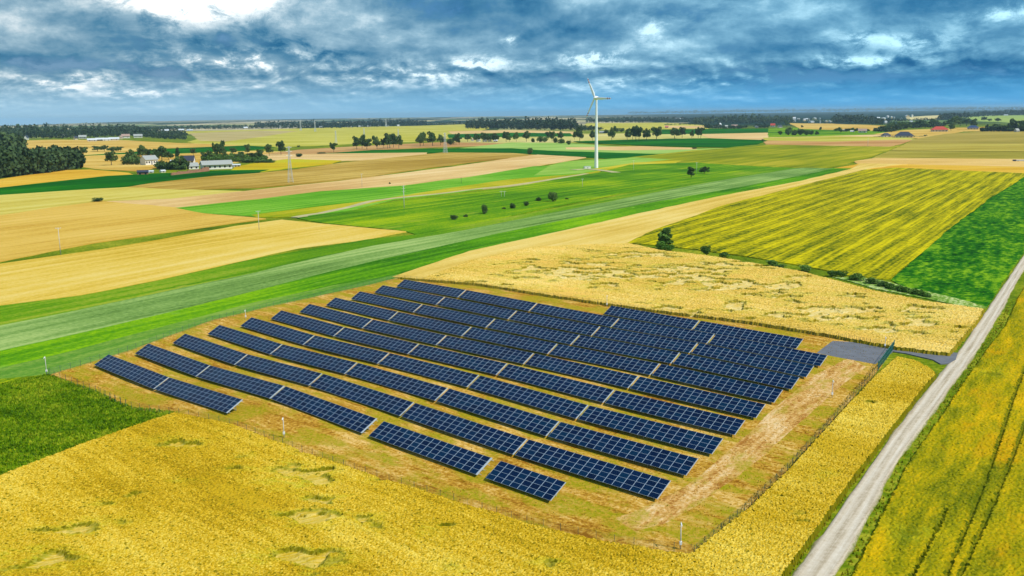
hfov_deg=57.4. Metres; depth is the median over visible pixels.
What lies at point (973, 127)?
house
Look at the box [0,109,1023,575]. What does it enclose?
ground
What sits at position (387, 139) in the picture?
tree
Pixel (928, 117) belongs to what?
field
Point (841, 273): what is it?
bush
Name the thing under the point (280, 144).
tree
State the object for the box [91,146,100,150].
tree
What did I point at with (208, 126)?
woodland
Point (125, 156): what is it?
tree
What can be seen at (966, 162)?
field
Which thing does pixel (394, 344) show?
solar table
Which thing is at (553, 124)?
woodland
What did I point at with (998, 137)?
field
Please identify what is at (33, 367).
verge
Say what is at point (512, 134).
field
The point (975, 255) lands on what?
field
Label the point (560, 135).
tree
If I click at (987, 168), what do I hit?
field
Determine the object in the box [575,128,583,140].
tree
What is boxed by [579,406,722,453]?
solar table
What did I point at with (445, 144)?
lattice pylon
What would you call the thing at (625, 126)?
field
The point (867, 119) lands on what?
woodland
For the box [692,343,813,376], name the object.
solar table
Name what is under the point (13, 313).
meadow
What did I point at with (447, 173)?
field
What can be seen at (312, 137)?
field
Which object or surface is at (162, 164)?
woodland
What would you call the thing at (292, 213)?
field
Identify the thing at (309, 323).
solar table
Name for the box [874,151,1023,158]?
field
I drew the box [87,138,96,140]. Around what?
house
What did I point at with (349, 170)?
field
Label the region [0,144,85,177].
woodland
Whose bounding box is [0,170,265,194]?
field
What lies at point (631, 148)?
field
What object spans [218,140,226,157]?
tree
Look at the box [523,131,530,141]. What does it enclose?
tree
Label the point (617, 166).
field
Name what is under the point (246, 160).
bush
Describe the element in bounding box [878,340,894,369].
gate
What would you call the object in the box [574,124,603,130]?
woodland
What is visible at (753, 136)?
field
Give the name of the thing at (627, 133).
tree
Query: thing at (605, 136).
field
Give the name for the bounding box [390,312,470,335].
solar table
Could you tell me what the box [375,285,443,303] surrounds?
solar table
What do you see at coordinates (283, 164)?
field
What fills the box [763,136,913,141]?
field
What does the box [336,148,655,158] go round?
field
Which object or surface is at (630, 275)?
wheat
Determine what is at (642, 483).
solar table
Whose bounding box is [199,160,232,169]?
barn
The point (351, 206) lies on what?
track
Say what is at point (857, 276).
bush
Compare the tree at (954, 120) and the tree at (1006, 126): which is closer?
the tree at (1006, 126)
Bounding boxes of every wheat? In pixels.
[0,356,936,575]
[398,243,984,355]
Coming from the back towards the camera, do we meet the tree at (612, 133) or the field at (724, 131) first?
the field at (724, 131)
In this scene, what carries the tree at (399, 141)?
on the field at (374, 147)
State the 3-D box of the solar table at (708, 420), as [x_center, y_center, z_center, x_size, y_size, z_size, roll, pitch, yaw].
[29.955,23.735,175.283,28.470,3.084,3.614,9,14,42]
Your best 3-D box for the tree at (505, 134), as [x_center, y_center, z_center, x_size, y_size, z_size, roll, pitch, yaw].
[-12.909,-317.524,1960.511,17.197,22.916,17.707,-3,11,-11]
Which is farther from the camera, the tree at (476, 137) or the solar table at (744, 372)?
the tree at (476, 137)
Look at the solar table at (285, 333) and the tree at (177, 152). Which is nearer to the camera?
the solar table at (285, 333)
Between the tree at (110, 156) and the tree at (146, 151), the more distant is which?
the tree at (146, 151)
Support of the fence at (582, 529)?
on the ground at (912, 449)
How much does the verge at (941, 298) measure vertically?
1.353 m
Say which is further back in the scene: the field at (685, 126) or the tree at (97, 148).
the field at (685, 126)
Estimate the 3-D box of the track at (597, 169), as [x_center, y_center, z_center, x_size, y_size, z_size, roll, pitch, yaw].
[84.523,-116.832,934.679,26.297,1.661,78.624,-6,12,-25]
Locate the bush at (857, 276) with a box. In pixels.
[849,273,865,280]
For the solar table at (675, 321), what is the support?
on the grass at (598, 508)
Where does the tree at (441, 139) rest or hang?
on the field at (374, 147)
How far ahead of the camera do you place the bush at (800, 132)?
2113.24 m
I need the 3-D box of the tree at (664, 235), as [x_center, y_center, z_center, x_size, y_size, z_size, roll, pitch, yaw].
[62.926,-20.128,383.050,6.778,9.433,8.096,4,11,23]
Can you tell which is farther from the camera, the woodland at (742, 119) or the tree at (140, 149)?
the woodland at (742, 119)
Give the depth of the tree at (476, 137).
1953.47 m
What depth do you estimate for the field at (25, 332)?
332.81 m
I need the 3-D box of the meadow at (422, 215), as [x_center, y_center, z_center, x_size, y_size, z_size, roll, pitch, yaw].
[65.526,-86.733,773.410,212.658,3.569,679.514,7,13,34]
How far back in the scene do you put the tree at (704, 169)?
866.26 m
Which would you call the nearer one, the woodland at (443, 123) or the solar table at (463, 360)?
the solar table at (463, 360)
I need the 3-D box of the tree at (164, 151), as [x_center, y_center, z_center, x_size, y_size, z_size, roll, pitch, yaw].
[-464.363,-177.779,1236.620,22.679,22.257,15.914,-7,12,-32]
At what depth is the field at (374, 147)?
1723.19 m
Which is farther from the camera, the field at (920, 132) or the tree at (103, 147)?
the field at (920, 132)
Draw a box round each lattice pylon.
[286,148,293,181]
[443,133,447,152]
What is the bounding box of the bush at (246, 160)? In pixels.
[241,158,252,162]
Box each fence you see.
[48,369,694,552]
[49,277,395,372]
[399,275,889,343]
[696,370,875,546]
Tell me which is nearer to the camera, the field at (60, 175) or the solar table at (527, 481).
the solar table at (527, 481)
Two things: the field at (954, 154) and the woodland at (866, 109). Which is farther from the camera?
the woodland at (866, 109)
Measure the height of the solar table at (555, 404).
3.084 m
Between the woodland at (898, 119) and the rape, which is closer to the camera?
the rape
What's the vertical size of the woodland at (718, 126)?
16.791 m
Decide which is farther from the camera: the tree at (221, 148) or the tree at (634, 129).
the tree at (634, 129)
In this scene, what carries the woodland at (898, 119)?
on the ground at (912, 449)
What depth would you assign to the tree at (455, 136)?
1840.27 m
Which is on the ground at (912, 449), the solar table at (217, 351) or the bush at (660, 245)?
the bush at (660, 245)
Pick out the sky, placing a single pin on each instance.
(62, 61)
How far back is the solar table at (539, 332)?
239.38 m
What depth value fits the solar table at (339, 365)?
214.56 m
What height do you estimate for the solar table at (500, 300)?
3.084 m
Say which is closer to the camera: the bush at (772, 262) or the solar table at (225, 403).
the solar table at (225, 403)
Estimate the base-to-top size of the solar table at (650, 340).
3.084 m
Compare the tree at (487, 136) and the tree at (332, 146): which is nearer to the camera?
the tree at (332, 146)
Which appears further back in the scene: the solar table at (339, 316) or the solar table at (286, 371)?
the solar table at (339, 316)
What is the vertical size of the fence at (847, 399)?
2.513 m
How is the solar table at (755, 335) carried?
on the grass at (598, 508)
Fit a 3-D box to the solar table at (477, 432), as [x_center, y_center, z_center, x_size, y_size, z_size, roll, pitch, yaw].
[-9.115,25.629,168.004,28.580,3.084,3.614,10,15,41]
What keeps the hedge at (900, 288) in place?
on the verge at (941, 298)
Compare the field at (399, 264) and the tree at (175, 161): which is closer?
the field at (399, 264)
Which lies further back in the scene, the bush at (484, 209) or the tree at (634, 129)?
the tree at (634, 129)
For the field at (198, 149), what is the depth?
1707.88 m
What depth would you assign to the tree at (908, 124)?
2566.44 m
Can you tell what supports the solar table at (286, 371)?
on the grass at (598, 508)
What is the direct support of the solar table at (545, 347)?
on the grass at (598, 508)
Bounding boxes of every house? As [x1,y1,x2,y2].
[78,135,86,138]
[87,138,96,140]
[121,134,129,137]
[133,134,142,137]
[139,155,157,164]
[184,155,194,162]
[858,129,866,132]
[894,132,913,137]
[930,126,948,131]
[967,125,978,128]
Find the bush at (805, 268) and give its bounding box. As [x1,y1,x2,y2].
[799,265,811,270]
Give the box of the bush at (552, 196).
[548,192,557,200]
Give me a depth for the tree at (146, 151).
1313.91 m
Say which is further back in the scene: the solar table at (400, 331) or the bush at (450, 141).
the bush at (450, 141)
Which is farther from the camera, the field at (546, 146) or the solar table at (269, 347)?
the field at (546, 146)
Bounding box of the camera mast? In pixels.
[679,522,681,548]
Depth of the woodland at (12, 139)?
1498.91 m
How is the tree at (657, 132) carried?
on the field at (605, 136)
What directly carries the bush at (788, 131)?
on the field at (772, 132)
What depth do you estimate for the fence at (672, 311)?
259.80 m
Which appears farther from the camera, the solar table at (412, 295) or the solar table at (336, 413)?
the solar table at (412, 295)
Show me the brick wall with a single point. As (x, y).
(204, 169)
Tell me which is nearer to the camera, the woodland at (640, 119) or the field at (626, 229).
the field at (626, 229)
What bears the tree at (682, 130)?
on the field at (605, 136)
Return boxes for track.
[291,173,587,217]
[571,168,616,172]
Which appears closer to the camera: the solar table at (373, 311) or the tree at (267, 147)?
the solar table at (373, 311)
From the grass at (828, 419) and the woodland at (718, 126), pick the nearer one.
the grass at (828, 419)
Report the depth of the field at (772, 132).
2192.96 m
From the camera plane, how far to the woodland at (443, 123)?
5337.58 m
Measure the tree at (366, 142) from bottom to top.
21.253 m
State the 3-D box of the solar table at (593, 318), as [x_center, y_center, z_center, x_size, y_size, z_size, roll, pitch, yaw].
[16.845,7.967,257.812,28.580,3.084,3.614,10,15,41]
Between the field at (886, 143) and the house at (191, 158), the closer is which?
the house at (191, 158)
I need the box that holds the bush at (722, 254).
[719,252,729,257]
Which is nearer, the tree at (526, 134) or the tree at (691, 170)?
the tree at (691, 170)
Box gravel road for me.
[792,256,1023,575]
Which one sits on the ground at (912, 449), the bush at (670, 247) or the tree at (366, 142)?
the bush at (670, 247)
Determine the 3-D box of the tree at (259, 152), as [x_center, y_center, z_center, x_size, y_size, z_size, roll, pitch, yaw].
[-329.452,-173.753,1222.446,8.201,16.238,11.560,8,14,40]
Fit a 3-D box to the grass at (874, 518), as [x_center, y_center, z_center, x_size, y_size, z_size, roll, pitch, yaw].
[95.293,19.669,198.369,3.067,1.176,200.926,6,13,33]
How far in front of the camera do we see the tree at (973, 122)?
2621.81 m
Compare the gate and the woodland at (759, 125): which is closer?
the gate
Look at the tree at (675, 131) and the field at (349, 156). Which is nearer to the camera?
the field at (349, 156)
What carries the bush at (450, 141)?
on the field at (374, 147)
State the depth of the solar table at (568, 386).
193.61 m
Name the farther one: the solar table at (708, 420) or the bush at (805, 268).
the bush at (805, 268)
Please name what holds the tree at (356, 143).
on the field at (374, 147)
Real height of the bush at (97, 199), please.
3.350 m
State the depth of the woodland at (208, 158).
1208.92 m
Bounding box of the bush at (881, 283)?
[877,280,885,286]
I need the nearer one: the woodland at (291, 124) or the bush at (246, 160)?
the bush at (246, 160)
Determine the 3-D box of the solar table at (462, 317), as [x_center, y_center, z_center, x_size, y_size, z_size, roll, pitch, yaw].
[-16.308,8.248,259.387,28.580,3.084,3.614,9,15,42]
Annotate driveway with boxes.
[817,341,957,364]
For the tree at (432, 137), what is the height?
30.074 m
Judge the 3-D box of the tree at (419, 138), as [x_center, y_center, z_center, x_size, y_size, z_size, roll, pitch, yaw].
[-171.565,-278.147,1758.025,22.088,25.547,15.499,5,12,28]
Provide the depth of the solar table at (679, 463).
156.68 m
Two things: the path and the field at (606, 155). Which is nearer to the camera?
the path
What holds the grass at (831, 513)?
on the ground at (912, 449)
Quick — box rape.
[851,288,1023,575]
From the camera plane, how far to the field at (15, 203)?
677.15 m
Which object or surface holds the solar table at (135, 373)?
on the grass at (598, 508)
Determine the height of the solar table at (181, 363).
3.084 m
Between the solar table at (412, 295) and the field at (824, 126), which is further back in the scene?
the field at (824, 126)
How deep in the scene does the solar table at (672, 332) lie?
237.88 m
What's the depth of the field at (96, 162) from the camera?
1206.00 m
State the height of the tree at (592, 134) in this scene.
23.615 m
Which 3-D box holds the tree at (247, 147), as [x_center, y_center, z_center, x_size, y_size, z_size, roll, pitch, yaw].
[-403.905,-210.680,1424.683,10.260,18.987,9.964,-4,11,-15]
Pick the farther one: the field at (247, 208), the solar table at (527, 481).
the field at (247, 208)
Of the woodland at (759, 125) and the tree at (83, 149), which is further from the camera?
the woodland at (759, 125)
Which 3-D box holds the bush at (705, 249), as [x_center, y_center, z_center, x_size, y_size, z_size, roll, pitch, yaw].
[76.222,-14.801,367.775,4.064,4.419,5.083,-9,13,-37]
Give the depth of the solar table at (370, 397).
186.28 m
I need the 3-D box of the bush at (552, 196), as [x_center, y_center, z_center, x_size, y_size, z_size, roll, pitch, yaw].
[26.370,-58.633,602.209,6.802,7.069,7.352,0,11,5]
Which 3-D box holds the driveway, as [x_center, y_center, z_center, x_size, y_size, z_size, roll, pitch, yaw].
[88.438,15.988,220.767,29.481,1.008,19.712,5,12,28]
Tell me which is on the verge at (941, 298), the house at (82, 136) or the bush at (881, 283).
the bush at (881, 283)
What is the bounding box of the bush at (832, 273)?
[827,270,838,276]
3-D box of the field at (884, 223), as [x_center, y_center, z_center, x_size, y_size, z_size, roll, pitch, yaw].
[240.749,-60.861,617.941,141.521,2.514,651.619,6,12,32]
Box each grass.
[52,278,884,552]
[693,364,877,548]
[789,372,936,575]
[841,300,1013,575]
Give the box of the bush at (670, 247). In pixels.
[665,244,674,250]
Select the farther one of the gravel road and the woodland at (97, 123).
the woodland at (97, 123)
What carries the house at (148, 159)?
on the field at (96, 162)
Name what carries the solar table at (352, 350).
on the grass at (598, 508)
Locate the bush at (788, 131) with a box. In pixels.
[785,127,792,134]
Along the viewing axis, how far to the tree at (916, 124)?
2626.58 m
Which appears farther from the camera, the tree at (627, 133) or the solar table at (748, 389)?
the tree at (627, 133)
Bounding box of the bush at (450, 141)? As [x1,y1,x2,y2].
[446,138,454,144]
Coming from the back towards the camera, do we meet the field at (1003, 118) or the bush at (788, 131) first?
the field at (1003, 118)
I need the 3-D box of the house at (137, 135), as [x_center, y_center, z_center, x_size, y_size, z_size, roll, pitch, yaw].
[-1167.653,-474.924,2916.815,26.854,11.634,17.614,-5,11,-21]
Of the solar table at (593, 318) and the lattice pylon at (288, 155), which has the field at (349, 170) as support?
the lattice pylon at (288, 155)
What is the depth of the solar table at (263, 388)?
196.64 m
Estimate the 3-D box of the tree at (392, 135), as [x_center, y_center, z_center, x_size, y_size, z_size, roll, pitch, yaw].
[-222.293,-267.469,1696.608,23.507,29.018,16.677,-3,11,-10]
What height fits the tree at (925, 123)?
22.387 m
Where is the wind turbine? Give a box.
[586,78,610,167]
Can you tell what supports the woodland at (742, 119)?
on the ground at (912, 449)
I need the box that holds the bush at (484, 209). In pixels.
[482,204,487,213]
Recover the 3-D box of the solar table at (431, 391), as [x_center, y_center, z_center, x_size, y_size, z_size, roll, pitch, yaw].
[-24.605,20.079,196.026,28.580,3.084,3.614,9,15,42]
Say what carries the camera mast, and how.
on the grass at (598, 508)
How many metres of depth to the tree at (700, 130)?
2006.02 m
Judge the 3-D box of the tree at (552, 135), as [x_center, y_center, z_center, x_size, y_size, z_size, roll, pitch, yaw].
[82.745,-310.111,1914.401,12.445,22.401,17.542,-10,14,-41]
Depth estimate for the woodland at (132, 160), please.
1150.71 m
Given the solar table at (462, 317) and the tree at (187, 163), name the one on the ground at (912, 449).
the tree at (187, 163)
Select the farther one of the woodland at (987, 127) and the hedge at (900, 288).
the woodland at (987, 127)
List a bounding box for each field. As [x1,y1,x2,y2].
[0,168,831,349]
[0,168,850,367]
[0,169,132,186]
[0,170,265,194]
[0,187,238,214]
[0,201,264,261]
[0,220,405,305]
[0,375,164,473]
[27,140,243,154]
[83,151,282,171]
[94,146,274,154]
[108,155,585,207]
[130,152,531,189]
[178,166,606,216]
[182,124,488,146]
[190,131,295,141]
[232,159,341,171]
[253,169,605,217]
[263,152,426,160]
[266,142,501,153]
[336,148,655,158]
[393,163,905,277]
[448,130,572,133]
[448,133,572,137]
[454,133,706,142]
[466,142,719,153]
[535,157,670,174]
[565,146,691,149]
[573,138,766,147]
[584,123,708,130]
[595,161,678,171]
[628,143,905,167]
[628,168,1023,279]
[661,128,768,133]
[664,126,703,127]
[702,133,880,139]
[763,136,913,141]
[764,139,910,146]
[768,128,884,136]
[790,123,891,130]
[838,164,1023,172]
[854,158,1023,166]
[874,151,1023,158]
[877,128,962,138]
[890,143,1023,151]
[891,177,1023,306]
[906,115,939,119]
[908,131,1023,143]
[956,127,983,131]
[969,115,1023,122]
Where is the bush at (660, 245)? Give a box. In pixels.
[655,240,668,249]
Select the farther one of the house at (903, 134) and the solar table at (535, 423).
the house at (903, 134)
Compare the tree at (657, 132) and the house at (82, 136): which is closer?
the tree at (657, 132)
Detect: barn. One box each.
[187,162,198,168]
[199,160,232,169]
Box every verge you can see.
[0,274,397,378]
[832,277,987,308]
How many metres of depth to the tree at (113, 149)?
1584.91 m
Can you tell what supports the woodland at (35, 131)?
on the ground at (912, 449)
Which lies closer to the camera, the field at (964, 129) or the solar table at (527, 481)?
the solar table at (527, 481)
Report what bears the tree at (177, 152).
on the field at (96, 162)
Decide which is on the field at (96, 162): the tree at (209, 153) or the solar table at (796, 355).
the tree at (209, 153)
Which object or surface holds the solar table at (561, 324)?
on the grass at (598, 508)
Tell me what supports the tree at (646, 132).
on the field at (709, 142)
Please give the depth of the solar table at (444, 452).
157.59 m
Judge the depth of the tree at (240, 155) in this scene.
1262.41 m
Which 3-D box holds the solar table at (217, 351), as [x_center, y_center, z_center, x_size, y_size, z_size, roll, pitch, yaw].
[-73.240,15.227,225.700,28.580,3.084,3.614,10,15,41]
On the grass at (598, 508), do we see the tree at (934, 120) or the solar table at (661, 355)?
the solar table at (661, 355)
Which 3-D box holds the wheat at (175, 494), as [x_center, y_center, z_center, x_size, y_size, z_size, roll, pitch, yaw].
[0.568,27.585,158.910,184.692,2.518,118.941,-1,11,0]
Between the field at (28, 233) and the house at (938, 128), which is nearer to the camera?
the field at (28, 233)
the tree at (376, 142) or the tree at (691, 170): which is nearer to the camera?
the tree at (691, 170)
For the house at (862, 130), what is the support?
on the field at (772, 132)
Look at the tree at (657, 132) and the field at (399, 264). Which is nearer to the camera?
the field at (399, 264)
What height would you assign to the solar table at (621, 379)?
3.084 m
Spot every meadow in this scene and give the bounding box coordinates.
[0,167,794,324]
[297,162,786,234]
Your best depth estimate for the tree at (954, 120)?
2646.82 m
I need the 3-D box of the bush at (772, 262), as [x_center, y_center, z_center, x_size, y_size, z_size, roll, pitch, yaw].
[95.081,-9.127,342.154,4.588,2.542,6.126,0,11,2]
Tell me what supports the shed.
on the field at (116, 181)
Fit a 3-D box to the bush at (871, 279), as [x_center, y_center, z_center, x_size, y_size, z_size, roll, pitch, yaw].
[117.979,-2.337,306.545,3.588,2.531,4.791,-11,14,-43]
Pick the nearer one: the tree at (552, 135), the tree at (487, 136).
the tree at (552, 135)
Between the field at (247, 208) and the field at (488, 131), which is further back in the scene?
the field at (488, 131)
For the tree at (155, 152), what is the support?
on the field at (96, 162)
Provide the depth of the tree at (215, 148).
1306.90 m
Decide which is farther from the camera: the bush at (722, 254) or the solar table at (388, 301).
the bush at (722, 254)
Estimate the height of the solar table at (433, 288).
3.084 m
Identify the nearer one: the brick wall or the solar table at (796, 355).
the solar table at (796, 355)
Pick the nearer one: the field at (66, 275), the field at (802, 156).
the field at (66, 275)
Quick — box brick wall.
[170,167,209,174]
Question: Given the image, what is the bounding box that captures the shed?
[137,170,148,174]
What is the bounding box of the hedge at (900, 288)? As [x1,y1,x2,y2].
[883,282,931,297]
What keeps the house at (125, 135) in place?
on the ground at (912, 449)
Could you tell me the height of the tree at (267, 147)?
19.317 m
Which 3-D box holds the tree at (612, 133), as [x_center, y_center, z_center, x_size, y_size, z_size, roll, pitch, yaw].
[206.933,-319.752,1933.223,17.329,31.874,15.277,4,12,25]
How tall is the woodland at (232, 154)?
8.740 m
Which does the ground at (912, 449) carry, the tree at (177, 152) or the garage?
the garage
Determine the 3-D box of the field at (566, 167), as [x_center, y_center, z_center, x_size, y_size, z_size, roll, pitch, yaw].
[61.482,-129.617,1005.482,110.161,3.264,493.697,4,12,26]
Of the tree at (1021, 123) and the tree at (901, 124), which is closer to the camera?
the tree at (1021, 123)
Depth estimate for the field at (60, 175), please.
900.64 m
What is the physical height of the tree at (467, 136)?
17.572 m
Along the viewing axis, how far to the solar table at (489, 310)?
267.50 m
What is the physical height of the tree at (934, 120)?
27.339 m
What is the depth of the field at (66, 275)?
380.66 m
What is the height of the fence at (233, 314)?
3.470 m
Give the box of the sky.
[0,0,1023,125]
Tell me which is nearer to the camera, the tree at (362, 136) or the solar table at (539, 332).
the solar table at (539, 332)
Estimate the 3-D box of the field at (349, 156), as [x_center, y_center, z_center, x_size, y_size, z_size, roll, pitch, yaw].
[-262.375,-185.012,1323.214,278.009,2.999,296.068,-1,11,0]
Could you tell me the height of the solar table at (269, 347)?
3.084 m
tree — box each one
[78,147,87,154]
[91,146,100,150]
[99,145,108,150]
[104,151,117,164]
[107,147,118,150]
[122,153,130,161]
[125,149,136,157]
[136,145,144,155]
[144,148,151,154]
[151,150,159,158]
[152,146,169,158]
[170,155,184,169]
[175,147,179,156]
[180,159,190,166]
[206,150,213,156]
[212,142,218,153]
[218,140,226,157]
[234,151,245,157]
[244,144,250,151]
[255,149,263,156]
[264,144,273,155]
[275,140,285,150]
[329,142,337,149]
[352,136,359,146]
[358,134,364,144]
[361,138,371,146]
[372,135,380,146]
[383,133,395,145]
[385,135,390,147]
[395,135,402,144]
[415,134,424,142]
[427,131,436,145]
[436,134,445,144]
[452,133,459,141]
[464,134,471,141]
[472,133,479,139]
[484,133,491,139]
[492,133,499,139]
[502,131,509,138]
[512,132,518,138]
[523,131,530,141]
[548,131,555,138]
[557,131,563,138]
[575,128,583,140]
[589,130,594,140]
[607,126,616,137]
[624,128,630,136]
[631,125,638,136]
[635,126,642,136]
[642,128,650,139]
[651,126,661,139]
[657,227,673,249]
[670,128,681,137]
[679,127,685,134]
[687,167,695,176]
[697,127,704,134]
[699,166,709,173]
[896,122,905,129]
[904,121,911,126]
[912,120,922,128]
[921,120,929,127]
[929,118,938,126]
[946,116,961,127]
[970,118,977,124]
[997,125,1014,129]
[1007,118,1017,127]
[1016,120,1023,127]
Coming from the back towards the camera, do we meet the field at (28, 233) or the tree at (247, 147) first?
the tree at (247, 147)
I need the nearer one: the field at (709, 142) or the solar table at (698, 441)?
the solar table at (698, 441)
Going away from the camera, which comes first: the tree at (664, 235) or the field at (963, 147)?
the tree at (664, 235)
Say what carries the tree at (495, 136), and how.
on the field at (605, 136)
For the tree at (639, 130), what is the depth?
1874.20 m
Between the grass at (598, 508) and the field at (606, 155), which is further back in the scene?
the field at (606, 155)
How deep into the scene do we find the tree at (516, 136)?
1948.17 m
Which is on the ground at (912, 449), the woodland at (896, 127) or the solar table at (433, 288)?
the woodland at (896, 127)
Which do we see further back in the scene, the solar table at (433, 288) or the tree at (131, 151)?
the tree at (131, 151)
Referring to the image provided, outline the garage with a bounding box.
[881,133,890,136]
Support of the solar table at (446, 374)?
on the grass at (598, 508)
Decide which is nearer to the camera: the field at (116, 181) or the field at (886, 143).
the field at (116, 181)
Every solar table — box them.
[94,354,168,389]
[135,344,209,375]
[155,377,242,412]
[173,334,247,364]
[197,366,283,398]
[208,325,281,354]
[236,355,321,384]
[241,317,314,344]
[271,310,343,335]
[271,345,355,373]
[271,386,376,432]
[300,304,371,328]
[304,336,388,363]
[310,374,413,415]
[327,298,396,320]
[335,327,417,354]
[346,363,447,400]
[351,291,421,311]
[364,320,445,345]
[369,421,492,474]
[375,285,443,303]
[379,353,478,386]
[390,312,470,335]
[397,279,464,297]
[402,403,526,454]
[410,344,506,374]
[414,304,493,327]
[437,297,515,319]
[437,389,558,435]
[438,336,533,364]
[459,290,536,310]
[463,327,556,353]
[469,376,587,418]
[486,461,565,500]
[487,319,578,344]
[498,364,613,402]
[510,311,599,335]
[515,440,670,499]
[525,354,637,387]
[531,303,618,327]
[548,422,697,474]
[549,344,659,374]
[572,335,679,363]
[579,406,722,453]
[593,327,696,353]
[604,306,698,329]
[605,390,744,434]
[613,318,713,343]
[630,377,765,417]
[652,364,782,402]
[673,353,799,388]
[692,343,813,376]
[693,321,802,348]
[709,334,827,365]
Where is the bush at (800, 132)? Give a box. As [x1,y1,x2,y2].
[796,128,804,134]
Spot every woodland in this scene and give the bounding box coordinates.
[0,122,187,139]
[0,130,27,147]
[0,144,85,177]
[8,121,171,127]
[101,124,256,129]
[120,154,140,164]
[155,160,186,169]
[200,155,271,162]
[206,152,267,157]
[254,118,426,128]
[427,121,465,124]
[465,116,577,129]
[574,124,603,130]
[585,116,701,122]
[628,106,1023,113]
[664,123,701,124]
[693,113,794,123]
[702,123,747,128]
[753,123,769,127]
[797,118,832,121]
[830,112,884,124]
[873,121,941,131]
[885,117,939,121]
[937,109,1023,119]
[979,124,1023,131]
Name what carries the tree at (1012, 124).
on the ground at (912, 449)
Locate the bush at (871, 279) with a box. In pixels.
[865,277,878,283]
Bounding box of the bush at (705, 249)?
[700,245,710,254]
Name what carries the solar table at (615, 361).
on the grass at (598, 508)
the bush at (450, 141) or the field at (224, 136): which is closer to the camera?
the bush at (450, 141)
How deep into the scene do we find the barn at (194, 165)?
1023.02 m
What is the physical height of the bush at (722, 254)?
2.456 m
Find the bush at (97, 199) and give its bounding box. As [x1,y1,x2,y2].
[92,197,103,201]
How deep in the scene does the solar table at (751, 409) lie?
183.14 m
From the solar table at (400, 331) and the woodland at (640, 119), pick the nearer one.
the solar table at (400, 331)
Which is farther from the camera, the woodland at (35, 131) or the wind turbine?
the woodland at (35, 131)
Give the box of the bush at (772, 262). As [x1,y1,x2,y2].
[766,260,777,265]
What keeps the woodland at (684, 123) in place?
on the ground at (912, 449)
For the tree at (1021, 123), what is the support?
on the ground at (912, 449)
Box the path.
[616,359,864,530]
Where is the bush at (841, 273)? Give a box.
[835,270,847,276]
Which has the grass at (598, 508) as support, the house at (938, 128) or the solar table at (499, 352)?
the solar table at (499, 352)
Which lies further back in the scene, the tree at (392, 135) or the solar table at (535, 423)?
the tree at (392, 135)

